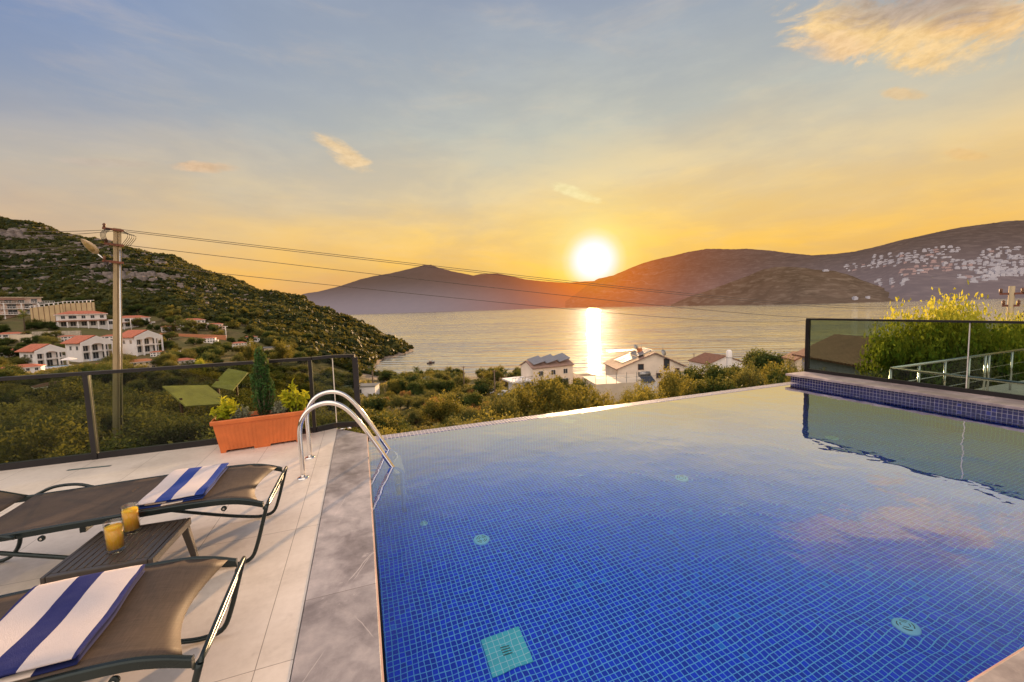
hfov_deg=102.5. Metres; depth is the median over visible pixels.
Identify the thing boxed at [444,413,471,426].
olive tree
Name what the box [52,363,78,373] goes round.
olive tree
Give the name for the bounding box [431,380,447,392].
olive tree
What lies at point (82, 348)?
villa
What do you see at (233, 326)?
leafy shrub
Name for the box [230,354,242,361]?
olive tree
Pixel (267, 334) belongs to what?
evergreen tree
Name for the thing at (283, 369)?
evergreen tree
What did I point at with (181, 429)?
olive tree
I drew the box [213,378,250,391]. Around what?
evergreen tree
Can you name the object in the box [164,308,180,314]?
olive tree
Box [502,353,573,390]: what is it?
seaside house
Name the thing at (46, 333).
olive tree
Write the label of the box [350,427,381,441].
evergreen tree
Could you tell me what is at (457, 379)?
olive tree
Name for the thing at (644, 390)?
olive tree
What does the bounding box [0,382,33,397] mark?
olive tree
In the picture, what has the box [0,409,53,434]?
olive tree
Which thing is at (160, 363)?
leafy shrub
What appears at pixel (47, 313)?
retaining wall
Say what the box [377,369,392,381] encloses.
evergreen tree
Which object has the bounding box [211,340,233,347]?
evergreen tree
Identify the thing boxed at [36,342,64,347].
evergreen tree
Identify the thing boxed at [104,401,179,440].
olive tree
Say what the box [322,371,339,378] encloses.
evergreen tree
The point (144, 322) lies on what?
evergreen tree
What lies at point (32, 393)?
evergreen tree
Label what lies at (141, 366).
leafy shrub
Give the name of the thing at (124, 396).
olive tree
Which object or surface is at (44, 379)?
evergreen tree
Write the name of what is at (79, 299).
evergreen tree
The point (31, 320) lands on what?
leafy shrub
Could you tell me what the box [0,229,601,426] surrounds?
ground
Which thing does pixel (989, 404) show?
pool side wall
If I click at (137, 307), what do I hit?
evergreen tree
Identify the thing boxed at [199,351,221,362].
evergreen tree
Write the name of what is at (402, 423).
evergreen tree
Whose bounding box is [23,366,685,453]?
dry grass
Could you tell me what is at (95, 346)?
window
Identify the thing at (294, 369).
leafy shrub
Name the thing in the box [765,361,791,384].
evergreen tree
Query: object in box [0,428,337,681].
terrace floor
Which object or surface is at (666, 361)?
window
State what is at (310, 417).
olive tree
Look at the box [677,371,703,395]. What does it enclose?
olive tree
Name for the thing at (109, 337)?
villa
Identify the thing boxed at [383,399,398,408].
olive tree
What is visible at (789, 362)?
olive tree
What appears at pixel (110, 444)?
bush
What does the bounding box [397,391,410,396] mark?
dry shrub
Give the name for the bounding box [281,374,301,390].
leafy shrub
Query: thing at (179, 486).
folded towel
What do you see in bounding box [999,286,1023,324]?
wooden pole
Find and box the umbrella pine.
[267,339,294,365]
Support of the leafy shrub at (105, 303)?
on the ground at (14, 324)
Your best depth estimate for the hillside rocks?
313.92 m
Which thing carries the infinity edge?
on the pool outer wall
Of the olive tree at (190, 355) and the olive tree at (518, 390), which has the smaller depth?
the olive tree at (518, 390)
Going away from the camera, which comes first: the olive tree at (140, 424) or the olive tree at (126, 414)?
the olive tree at (140, 424)
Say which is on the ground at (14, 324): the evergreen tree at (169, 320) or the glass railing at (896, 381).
the evergreen tree at (169, 320)
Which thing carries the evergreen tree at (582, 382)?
on the ground at (14, 324)
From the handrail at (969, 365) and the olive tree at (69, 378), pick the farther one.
the olive tree at (69, 378)
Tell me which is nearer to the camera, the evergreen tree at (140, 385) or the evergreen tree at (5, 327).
the evergreen tree at (140, 385)
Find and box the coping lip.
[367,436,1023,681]
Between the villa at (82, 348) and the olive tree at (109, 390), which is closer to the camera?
the olive tree at (109, 390)
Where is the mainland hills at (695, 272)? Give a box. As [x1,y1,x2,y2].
[565,220,1023,307]
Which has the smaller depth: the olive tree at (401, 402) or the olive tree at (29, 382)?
the olive tree at (29, 382)
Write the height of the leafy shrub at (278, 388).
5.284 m
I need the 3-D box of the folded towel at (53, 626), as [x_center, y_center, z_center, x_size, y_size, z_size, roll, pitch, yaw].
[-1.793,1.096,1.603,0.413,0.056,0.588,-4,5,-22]
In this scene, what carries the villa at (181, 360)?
on the ground at (14, 324)
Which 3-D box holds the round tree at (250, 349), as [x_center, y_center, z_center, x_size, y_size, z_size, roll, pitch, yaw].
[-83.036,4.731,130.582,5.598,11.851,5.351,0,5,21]
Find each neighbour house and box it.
[781,351,801,371]
[792,329,893,374]
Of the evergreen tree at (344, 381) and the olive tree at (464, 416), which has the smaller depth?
the olive tree at (464, 416)
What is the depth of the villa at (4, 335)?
164.93 m
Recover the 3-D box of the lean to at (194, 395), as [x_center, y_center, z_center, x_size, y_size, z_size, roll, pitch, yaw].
[-20.116,5.067,26.449,2.280,4.794,2.600,0,5,23]
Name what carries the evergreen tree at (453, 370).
on the ground at (14, 324)
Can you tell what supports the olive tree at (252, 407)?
on the ground at (14, 324)
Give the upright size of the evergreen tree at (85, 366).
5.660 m
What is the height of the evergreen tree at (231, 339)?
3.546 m
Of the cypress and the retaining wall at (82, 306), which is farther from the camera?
the retaining wall at (82, 306)
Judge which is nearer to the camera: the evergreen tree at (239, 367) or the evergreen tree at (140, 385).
the evergreen tree at (140, 385)
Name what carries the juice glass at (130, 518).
on the side table
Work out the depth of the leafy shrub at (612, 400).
50.25 m
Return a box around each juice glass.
[102,519,125,554]
[120,502,140,535]
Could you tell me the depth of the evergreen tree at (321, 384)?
89.03 m
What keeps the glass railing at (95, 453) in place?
on the terrace floor
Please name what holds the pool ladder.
attached to the terrace floor
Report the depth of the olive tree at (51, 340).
151.28 m
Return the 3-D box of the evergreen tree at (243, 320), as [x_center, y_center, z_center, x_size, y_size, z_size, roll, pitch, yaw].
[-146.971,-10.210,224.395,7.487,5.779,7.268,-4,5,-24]
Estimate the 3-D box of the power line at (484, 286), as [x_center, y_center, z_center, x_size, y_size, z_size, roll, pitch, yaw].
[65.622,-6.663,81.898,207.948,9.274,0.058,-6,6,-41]
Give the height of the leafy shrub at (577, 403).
8.286 m
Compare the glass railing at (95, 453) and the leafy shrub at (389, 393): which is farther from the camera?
the leafy shrub at (389, 393)
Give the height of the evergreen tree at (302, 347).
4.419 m
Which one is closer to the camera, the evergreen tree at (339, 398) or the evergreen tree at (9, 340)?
the evergreen tree at (339, 398)
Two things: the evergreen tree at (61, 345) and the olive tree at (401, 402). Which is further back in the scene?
the evergreen tree at (61, 345)
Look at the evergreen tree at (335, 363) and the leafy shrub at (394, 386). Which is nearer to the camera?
the leafy shrub at (394, 386)
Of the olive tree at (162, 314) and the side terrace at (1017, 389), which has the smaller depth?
the side terrace at (1017, 389)
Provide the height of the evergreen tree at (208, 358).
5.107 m
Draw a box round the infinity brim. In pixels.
[388,383,799,438]
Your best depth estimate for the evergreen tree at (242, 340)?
180.03 m
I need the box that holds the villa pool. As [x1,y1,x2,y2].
[45,365,68,368]
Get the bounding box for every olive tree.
[0,356,7,365]
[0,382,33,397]
[0,402,127,458]
[0,408,111,444]
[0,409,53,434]
[0,430,18,457]
[1,397,56,418]
[11,355,29,364]
[15,378,45,389]
[37,334,63,344]
[41,331,55,337]
[46,376,82,390]
[48,380,104,401]
[49,367,79,379]
[50,330,63,337]
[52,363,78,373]
[61,403,111,443]
[70,383,163,410]
[74,401,124,430]
[88,293,103,300]
[92,379,112,387]
[93,383,132,400]
[95,358,133,366]
[96,360,135,368]
[97,352,137,363]
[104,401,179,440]
[111,402,216,445]
[123,393,162,413]
[125,377,150,386]
[129,299,141,304]
[137,413,199,446]
[141,370,170,383]
[148,351,178,364]
[150,370,173,379]
[157,312,169,320]
[157,359,179,370]
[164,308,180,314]
[167,423,303,442]
[178,359,194,364]
[179,318,201,327]
[180,325,189,332]
[180,350,199,358]
[181,312,190,318]
[185,376,212,384]
[195,397,274,431]
[197,384,290,422]
[224,388,242,396]
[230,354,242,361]
[231,311,240,319]
[241,367,252,372]
[245,372,277,378]
[250,310,262,316]
[254,327,265,334]
[264,336,278,342]
[296,364,307,372]
[304,409,331,423]
[304,415,332,426]
[320,412,363,431]
[324,378,343,387]
[340,386,360,400]
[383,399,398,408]
[392,394,408,409]
[402,394,412,398]
[403,407,425,424]
[404,398,413,408]
[411,395,428,409]
[418,374,437,380]
[425,389,439,398]
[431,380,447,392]
[434,371,450,380]
[442,411,463,423]
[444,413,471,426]
[445,410,477,425]
[450,373,470,384]
[455,391,464,401]
[460,404,482,419]
[462,385,474,393]
[475,367,485,377]
[475,384,522,421]
[491,367,504,380]
[509,382,530,398]
[617,379,660,402]
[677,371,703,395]
[724,361,766,387]
[782,354,798,372]
[783,358,803,382]
[947,344,1023,388]
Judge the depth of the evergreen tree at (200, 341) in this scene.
162.34 m
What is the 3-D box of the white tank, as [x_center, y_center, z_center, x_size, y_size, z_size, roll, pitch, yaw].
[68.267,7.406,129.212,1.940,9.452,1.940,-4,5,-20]
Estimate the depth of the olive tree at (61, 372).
73.12 m
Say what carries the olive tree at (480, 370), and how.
on the ground at (14, 324)
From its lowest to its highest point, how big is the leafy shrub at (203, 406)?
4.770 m
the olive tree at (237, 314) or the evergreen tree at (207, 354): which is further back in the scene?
the olive tree at (237, 314)
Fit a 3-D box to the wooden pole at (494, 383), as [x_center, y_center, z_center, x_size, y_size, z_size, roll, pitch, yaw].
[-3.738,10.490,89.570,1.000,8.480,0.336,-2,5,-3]
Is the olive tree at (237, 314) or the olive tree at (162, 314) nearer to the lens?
the olive tree at (162, 314)
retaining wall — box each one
[9,334,33,342]
[30,302,63,321]
[32,331,81,335]
[62,300,95,311]
[160,333,226,339]
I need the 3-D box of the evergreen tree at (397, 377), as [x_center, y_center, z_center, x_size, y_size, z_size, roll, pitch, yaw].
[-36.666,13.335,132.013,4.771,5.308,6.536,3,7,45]
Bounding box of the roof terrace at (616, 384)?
[582,372,657,403]
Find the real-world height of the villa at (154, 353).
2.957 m
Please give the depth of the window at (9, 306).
221.08 m
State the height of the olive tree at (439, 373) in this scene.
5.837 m
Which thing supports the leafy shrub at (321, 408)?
on the ground at (14, 324)
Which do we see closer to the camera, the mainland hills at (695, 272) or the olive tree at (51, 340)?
the olive tree at (51, 340)
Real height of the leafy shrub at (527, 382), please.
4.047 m
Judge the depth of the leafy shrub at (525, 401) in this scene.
41.77 m
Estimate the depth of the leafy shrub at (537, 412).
32.05 m
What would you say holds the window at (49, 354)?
in the villa at (48, 354)
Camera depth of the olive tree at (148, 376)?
79.55 m
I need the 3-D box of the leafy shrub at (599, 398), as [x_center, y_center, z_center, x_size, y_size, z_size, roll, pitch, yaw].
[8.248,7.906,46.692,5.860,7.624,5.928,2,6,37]
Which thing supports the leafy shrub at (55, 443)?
on the ground at (14, 324)
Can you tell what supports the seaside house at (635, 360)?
on the ground at (14, 324)
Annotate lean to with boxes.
[162,385,228,417]
[211,368,247,405]
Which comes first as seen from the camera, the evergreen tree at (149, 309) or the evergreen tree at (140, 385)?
the evergreen tree at (140, 385)
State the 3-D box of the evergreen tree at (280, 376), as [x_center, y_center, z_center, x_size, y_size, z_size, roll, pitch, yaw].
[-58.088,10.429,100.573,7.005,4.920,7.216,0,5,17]
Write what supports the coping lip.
on the pool basin
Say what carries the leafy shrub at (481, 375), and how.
on the ground at (14, 324)
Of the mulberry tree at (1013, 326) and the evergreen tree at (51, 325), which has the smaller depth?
the mulberry tree at (1013, 326)
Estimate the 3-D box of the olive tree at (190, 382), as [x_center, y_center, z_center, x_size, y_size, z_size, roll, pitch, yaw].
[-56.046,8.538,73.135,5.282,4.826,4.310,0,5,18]
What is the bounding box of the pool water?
[368,383,1023,681]
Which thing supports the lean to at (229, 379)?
on the ground at (14, 324)
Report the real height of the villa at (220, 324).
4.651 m
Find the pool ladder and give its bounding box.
[297,390,394,479]
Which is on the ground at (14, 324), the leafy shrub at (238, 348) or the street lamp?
the leafy shrub at (238, 348)
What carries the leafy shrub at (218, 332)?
on the ground at (14, 324)
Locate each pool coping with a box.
[290,429,381,681]
[971,649,1023,681]
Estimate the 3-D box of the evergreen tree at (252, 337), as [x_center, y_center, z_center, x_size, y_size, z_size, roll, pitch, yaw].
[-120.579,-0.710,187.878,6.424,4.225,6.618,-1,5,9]
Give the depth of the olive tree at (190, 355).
125.21 m
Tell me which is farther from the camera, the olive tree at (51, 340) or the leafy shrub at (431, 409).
the olive tree at (51, 340)
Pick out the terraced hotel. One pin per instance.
(10, 307)
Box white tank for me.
[726,350,732,367]
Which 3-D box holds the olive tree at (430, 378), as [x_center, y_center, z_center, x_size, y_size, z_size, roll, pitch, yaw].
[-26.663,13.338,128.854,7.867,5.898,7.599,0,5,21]
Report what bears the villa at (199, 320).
on the ground at (14, 324)
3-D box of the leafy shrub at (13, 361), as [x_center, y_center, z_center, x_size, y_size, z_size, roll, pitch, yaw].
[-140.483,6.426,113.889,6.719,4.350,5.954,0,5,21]
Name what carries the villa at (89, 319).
on the ground at (14, 324)
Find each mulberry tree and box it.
[854,280,1023,385]
[995,301,1023,380]
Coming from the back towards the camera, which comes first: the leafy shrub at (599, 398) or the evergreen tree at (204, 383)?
the evergreen tree at (204, 383)
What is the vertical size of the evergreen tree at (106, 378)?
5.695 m
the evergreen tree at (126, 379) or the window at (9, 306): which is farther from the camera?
the window at (9, 306)
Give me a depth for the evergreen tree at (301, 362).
163.56 m
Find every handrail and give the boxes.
[889,348,1023,390]
[889,367,1023,384]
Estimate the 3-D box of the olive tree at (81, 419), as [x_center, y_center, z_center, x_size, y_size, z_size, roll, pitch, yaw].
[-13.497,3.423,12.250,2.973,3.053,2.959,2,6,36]
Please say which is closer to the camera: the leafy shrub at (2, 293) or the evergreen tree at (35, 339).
the evergreen tree at (35, 339)
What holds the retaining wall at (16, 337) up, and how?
on the ground at (14, 324)
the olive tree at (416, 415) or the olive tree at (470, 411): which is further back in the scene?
the olive tree at (416, 415)
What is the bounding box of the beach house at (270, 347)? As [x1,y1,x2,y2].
[263,346,287,351]
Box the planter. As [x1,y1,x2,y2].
[209,408,305,452]
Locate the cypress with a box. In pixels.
[249,346,275,415]
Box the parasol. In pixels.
[61,357,76,362]
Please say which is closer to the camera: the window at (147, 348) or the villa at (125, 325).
the window at (147, 348)
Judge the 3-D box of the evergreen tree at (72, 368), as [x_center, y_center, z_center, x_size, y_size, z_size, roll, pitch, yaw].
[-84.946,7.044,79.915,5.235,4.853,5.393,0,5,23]
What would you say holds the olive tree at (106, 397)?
on the ground at (14, 324)
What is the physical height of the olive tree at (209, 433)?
3.275 m
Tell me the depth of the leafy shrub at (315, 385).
87.66 m
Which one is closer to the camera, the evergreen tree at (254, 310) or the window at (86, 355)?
the window at (86, 355)
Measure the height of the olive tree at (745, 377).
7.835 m
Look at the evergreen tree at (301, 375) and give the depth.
115.87 m
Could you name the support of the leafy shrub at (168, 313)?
on the ground at (14, 324)
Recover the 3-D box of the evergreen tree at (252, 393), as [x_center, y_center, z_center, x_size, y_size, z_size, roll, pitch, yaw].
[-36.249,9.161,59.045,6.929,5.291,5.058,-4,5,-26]
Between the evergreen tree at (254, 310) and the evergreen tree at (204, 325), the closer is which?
the evergreen tree at (204, 325)
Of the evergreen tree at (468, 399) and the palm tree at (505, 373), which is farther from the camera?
the palm tree at (505, 373)
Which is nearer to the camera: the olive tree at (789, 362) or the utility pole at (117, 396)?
the utility pole at (117, 396)
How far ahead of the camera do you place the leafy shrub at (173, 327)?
189.73 m
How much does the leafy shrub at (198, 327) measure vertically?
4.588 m
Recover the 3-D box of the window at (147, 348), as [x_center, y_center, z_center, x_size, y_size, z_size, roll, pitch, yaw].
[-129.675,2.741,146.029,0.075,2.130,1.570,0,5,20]
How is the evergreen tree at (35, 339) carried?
on the ground at (14, 324)
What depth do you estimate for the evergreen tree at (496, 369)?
151.03 m
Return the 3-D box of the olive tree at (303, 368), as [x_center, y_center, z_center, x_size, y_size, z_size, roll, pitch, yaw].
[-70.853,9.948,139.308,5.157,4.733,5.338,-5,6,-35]
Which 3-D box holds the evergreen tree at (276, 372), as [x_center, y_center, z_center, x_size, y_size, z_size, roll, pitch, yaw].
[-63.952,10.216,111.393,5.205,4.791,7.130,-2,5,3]
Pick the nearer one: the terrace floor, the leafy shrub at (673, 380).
the terrace floor
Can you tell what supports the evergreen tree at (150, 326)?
on the ground at (14, 324)
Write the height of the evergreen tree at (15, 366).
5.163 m
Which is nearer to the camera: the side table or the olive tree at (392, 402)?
the side table
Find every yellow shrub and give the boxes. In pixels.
[209,396,241,420]
[278,378,309,411]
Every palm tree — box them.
[16,309,30,330]
[367,363,376,382]
[450,370,456,378]
[502,368,509,385]
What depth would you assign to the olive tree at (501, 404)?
34.18 m
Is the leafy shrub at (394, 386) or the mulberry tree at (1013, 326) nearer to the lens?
the mulberry tree at (1013, 326)
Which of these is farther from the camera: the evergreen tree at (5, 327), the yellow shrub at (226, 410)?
the evergreen tree at (5, 327)
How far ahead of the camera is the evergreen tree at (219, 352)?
140.32 m
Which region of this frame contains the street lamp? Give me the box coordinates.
[81,239,112,264]
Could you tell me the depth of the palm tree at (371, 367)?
125.67 m
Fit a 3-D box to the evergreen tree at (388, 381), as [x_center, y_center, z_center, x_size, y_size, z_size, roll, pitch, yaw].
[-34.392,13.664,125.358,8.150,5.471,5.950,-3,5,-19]
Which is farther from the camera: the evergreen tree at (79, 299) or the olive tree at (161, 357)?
the evergreen tree at (79, 299)
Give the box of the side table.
[40,518,198,584]
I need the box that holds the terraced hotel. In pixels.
[0,297,54,318]
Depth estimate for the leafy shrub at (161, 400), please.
39.03 m
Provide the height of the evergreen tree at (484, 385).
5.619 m
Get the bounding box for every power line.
[0,230,100,231]
[0,231,112,237]
[0,260,111,269]
[1,245,107,254]
[9,244,99,249]
[122,229,921,306]
[126,231,935,308]
[126,263,831,321]
[127,245,888,318]
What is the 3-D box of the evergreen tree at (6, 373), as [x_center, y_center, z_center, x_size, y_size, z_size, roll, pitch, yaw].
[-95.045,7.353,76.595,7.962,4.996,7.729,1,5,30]
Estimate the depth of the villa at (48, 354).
118.21 m
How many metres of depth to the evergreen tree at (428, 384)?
113.18 m
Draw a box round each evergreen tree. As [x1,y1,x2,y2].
[0,324,11,332]
[0,338,14,345]
[0,345,22,357]
[0,363,24,371]
[0,368,28,383]
[0,390,34,406]
[13,384,53,400]
[15,342,35,346]
[20,335,42,343]
[25,323,39,329]
[26,321,42,328]
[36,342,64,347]
[37,373,53,382]
[38,321,58,330]
[57,365,75,372]
[64,296,85,302]
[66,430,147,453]
[75,363,97,371]
[81,366,136,385]
[84,411,125,443]
[91,363,140,386]
[100,400,134,410]
[111,386,140,395]
[125,413,210,434]
[126,303,145,311]
[128,381,150,394]
[140,319,149,325]
[141,306,153,315]
[146,324,160,331]
[158,340,174,349]
[161,331,178,339]
[164,315,181,324]
[165,370,182,376]
[165,375,198,385]
[166,350,184,357]
[167,342,181,350]
[184,337,205,344]
[190,382,224,391]
[193,345,208,356]
[194,353,216,362]
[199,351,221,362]
[200,322,213,329]
[204,348,224,355]
[206,344,224,351]
[208,324,222,331]
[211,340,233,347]
[213,355,222,362]
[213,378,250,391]
[214,316,229,324]
[216,343,232,354]
[217,365,240,373]
[221,313,232,317]
[222,378,250,393]
[226,337,235,341]
[235,317,249,325]
[235,390,279,400]
[237,337,247,341]
[237,365,253,371]
[240,335,256,341]
[247,308,262,312]
[261,331,278,336]
[263,348,276,357]
[270,365,289,375]
[271,369,282,374]
[272,379,288,389]
[275,373,290,383]
[276,336,288,341]
[286,373,302,381]
[291,352,307,361]
[294,345,305,350]
[297,355,309,363]
[301,333,314,340]
[301,381,331,393]
[302,348,313,356]
[304,374,327,384]
[312,356,319,363]
[322,370,338,377]
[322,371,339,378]
[325,386,350,410]
[327,373,339,380]
[331,361,340,365]
[337,372,352,379]
[337,377,360,389]
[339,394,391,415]
[348,367,362,376]
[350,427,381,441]
[358,409,404,431]
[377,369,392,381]
[386,378,409,387]
[391,375,404,380]
[393,423,416,432]
[395,378,409,392]
[396,418,408,429]
[405,381,425,394]
[410,372,421,381]
[422,378,445,392]
[438,379,456,392]
[450,368,459,372]
[459,391,486,408]
[472,378,500,395]
[487,367,503,374]
[560,378,600,398]
[674,364,699,389]
[690,361,731,387]
[690,372,741,393]
[713,362,761,387]
[738,347,777,370]
[761,351,786,372]
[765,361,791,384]
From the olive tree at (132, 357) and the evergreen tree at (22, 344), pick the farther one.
the evergreen tree at (22, 344)
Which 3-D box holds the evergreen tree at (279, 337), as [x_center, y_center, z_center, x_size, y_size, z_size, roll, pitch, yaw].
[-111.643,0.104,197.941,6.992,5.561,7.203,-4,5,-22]
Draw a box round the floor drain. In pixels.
[66,465,110,470]
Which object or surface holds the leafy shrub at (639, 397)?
on the ground at (14, 324)
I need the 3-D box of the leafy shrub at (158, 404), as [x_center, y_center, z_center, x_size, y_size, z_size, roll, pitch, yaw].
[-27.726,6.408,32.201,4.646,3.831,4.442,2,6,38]
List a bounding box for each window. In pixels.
[7,304,15,308]
[8,310,17,313]
[46,352,51,357]
[47,359,52,365]
[84,353,89,359]
[92,344,97,350]
[92,352,98,358]
[145,346,149,351]
[638,364,643,369]
[664,358,669,369]
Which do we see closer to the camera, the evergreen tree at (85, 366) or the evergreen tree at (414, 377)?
the evergreen tree at (85, 366)
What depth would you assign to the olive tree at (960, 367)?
11.19 m
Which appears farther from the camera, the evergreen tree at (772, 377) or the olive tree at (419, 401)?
the olive tree at (419, 401)
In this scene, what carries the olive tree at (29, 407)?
on the ground at (14, 324)
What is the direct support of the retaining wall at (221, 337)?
on the ground at (14, 324)
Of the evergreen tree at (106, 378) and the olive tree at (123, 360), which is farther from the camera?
the olive tree at (123, 360)
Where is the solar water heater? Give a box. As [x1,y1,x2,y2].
[638,371,656,395]
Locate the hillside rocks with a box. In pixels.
[0,224,309,310]
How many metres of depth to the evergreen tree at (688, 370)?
78.95 m
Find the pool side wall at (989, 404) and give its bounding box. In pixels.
[786,371,1023,418]
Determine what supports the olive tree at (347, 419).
on the ground at (14, 324)
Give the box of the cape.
[671,267,895,305]
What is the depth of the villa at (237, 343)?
175.17 m
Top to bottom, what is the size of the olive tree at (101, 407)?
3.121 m
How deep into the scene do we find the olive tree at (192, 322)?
195.82 m
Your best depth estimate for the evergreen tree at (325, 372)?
136.59 m
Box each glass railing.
[0,354,361,470]
[804,318,1023,399]
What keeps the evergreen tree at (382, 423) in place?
on the ground at (14, 324)
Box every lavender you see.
[230,403,253,418]
[270,400,288,413]
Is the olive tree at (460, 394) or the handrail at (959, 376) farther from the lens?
the olive tree at (460, 394)
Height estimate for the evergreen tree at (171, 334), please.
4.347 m
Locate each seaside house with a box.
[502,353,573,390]
[603,345,687,391]
[688,352,741,369]
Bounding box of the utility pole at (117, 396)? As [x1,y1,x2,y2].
[100,223,135,441]
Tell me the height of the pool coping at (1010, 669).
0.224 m
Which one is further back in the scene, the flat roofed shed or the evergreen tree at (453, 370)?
the evergreen tree at (453, 370)
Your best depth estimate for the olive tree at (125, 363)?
85.14 m
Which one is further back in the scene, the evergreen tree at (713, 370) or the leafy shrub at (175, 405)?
the evergreen tree at (713, 370)
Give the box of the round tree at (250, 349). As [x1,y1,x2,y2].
[239,337,257,364]
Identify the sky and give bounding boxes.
[0,0,1023,294]
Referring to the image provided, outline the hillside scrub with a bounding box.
[0,216,413,375]
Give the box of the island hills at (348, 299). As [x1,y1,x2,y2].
[303,265,592,314]
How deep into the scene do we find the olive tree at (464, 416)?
51.37 m
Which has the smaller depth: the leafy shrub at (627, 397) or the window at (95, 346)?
the leafy shrub at (627, 397)
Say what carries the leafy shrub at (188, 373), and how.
on the ground at (14, 324)
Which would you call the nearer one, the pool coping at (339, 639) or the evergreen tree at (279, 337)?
the pool coping at (339, 639)
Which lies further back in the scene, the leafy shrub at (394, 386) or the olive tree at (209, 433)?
the leafy shrub at (394, 386)
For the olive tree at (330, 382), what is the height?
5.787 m
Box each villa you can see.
[0,332,25,338]
[1,364,45,372]
[14,344,68,366]
[31,381,59,389]
[54,311,112,329]
[58,335,75,341]
[60,335,112,361]
[100,335,112,340]
[122,315,154,328]
[122,330,163,355]
[130,358,157,366]
[149,351,164,356]
[177,358,195,364]
[180,318,208,327]
[202,337,218,342]
[207,323,224,328]
[232,342,246,347]
[245,336,259,341]
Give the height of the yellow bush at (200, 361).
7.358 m
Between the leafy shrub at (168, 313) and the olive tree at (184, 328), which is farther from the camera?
the leafy shrub at (168, 313)
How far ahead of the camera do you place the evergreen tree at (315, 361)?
176.66 m
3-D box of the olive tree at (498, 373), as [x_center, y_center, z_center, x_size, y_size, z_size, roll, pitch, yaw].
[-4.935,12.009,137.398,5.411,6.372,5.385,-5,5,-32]
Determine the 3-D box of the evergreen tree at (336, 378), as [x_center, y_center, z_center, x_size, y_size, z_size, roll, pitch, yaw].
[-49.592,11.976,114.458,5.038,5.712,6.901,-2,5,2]
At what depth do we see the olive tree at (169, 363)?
97.28 m
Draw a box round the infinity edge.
[369,382,796,440]
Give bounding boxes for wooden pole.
[492,370,495,403]
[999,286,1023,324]
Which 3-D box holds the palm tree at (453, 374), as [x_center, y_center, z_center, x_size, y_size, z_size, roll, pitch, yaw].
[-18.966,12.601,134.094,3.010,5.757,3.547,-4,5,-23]
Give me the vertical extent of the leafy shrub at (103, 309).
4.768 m
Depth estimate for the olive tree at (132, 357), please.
104.06 m
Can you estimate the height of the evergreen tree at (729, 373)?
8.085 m
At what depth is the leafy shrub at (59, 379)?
70.14 m
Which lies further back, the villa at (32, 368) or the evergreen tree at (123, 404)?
the villa at (32, 368)
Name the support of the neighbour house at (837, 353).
on the ground at (14, 324)
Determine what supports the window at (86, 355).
in the villa at (82, 348)
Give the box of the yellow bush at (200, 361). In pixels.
[194,356,206,372]
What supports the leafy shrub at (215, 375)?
on the ground at (14, 324)
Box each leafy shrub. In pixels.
[0,291,8,296]
[0,357,19,364]
[0,412,116,462]
[3,373,47,384]
[19,378,104,415]
[25,318,45,324]
[41,370,81,382]
[57,291,70,294]
[96,307,107,312]
[101,301,112,307]
[126,317,143,327]
[127,363,148,379]
[136,389,191,411]
[145,397,175,412]
[147,395,218,419]
[150,373,173,390]
[155,310,176,318]
[156,354,177,365]
[161,323,179,331]
[163,305,176,310]
[176,368,210,385]
[183,395,231,414]
[188,327,197,333]
[191,368,221,384]
[193,323,204,330]
[211,329,223,334]
[224,320,240,327]
[224,322,239,327]
[231,343,247,352]
[236,307,246,313]
[273,379,286,392]
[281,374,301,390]
[287,331,298,336]
[290,366,297,372]
[304,381,328,390]
[304,403,327,423]
[306,386,330,402]
[316,403,401,434]
[357,421,417,439]
[380,407,402,427]
[384,391,396,398]
[387,379,407,394]
[421,388,466,423]
[450,387,461,393]
[460,406,522,424]
[476,371,486,378]
[483,370,498,381]
[502,377,541,416]
[517,407,555,417]
[521,370,606,416]
[522,381,536,389]
[562,380,615,410]
[588,391,621,405]
[604,395,627,405]
[619,383,650,403]
[630,381,668,402]
[653,364,698,398]
[756,360,792,385]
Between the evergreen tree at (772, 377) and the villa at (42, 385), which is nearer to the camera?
the evergreen tree at (772, 377)
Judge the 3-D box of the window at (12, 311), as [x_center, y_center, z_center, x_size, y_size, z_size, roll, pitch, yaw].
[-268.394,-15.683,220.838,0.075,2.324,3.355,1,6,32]
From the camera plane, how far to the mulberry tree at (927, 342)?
12.31 m
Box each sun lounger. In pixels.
[0,464,287,567]
[0,556,245,681]
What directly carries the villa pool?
on the ground at (14, 324)
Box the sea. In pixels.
[348,298,1023,375]
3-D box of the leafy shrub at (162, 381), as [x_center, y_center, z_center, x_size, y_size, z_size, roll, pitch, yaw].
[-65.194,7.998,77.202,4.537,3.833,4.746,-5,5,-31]
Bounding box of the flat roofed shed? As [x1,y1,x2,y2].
[352,383,379,396]
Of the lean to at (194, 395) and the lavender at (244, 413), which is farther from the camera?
the lean to at (194, 395)
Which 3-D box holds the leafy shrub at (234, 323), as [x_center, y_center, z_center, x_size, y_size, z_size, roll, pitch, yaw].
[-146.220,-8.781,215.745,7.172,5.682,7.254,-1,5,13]
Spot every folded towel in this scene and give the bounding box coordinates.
[0,564,145,681]
[135,463,228,508]
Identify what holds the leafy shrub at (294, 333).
on the ground at (14, 324)
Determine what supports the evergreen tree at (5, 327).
on the ground at (14, 324)
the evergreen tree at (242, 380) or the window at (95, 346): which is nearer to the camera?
the evergreen tree at (242, 380)
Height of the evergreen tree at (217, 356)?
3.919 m
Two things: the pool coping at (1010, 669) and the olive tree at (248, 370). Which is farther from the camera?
the olive tree at (248, 370)
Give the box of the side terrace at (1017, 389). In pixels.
[977,380,1023,394]

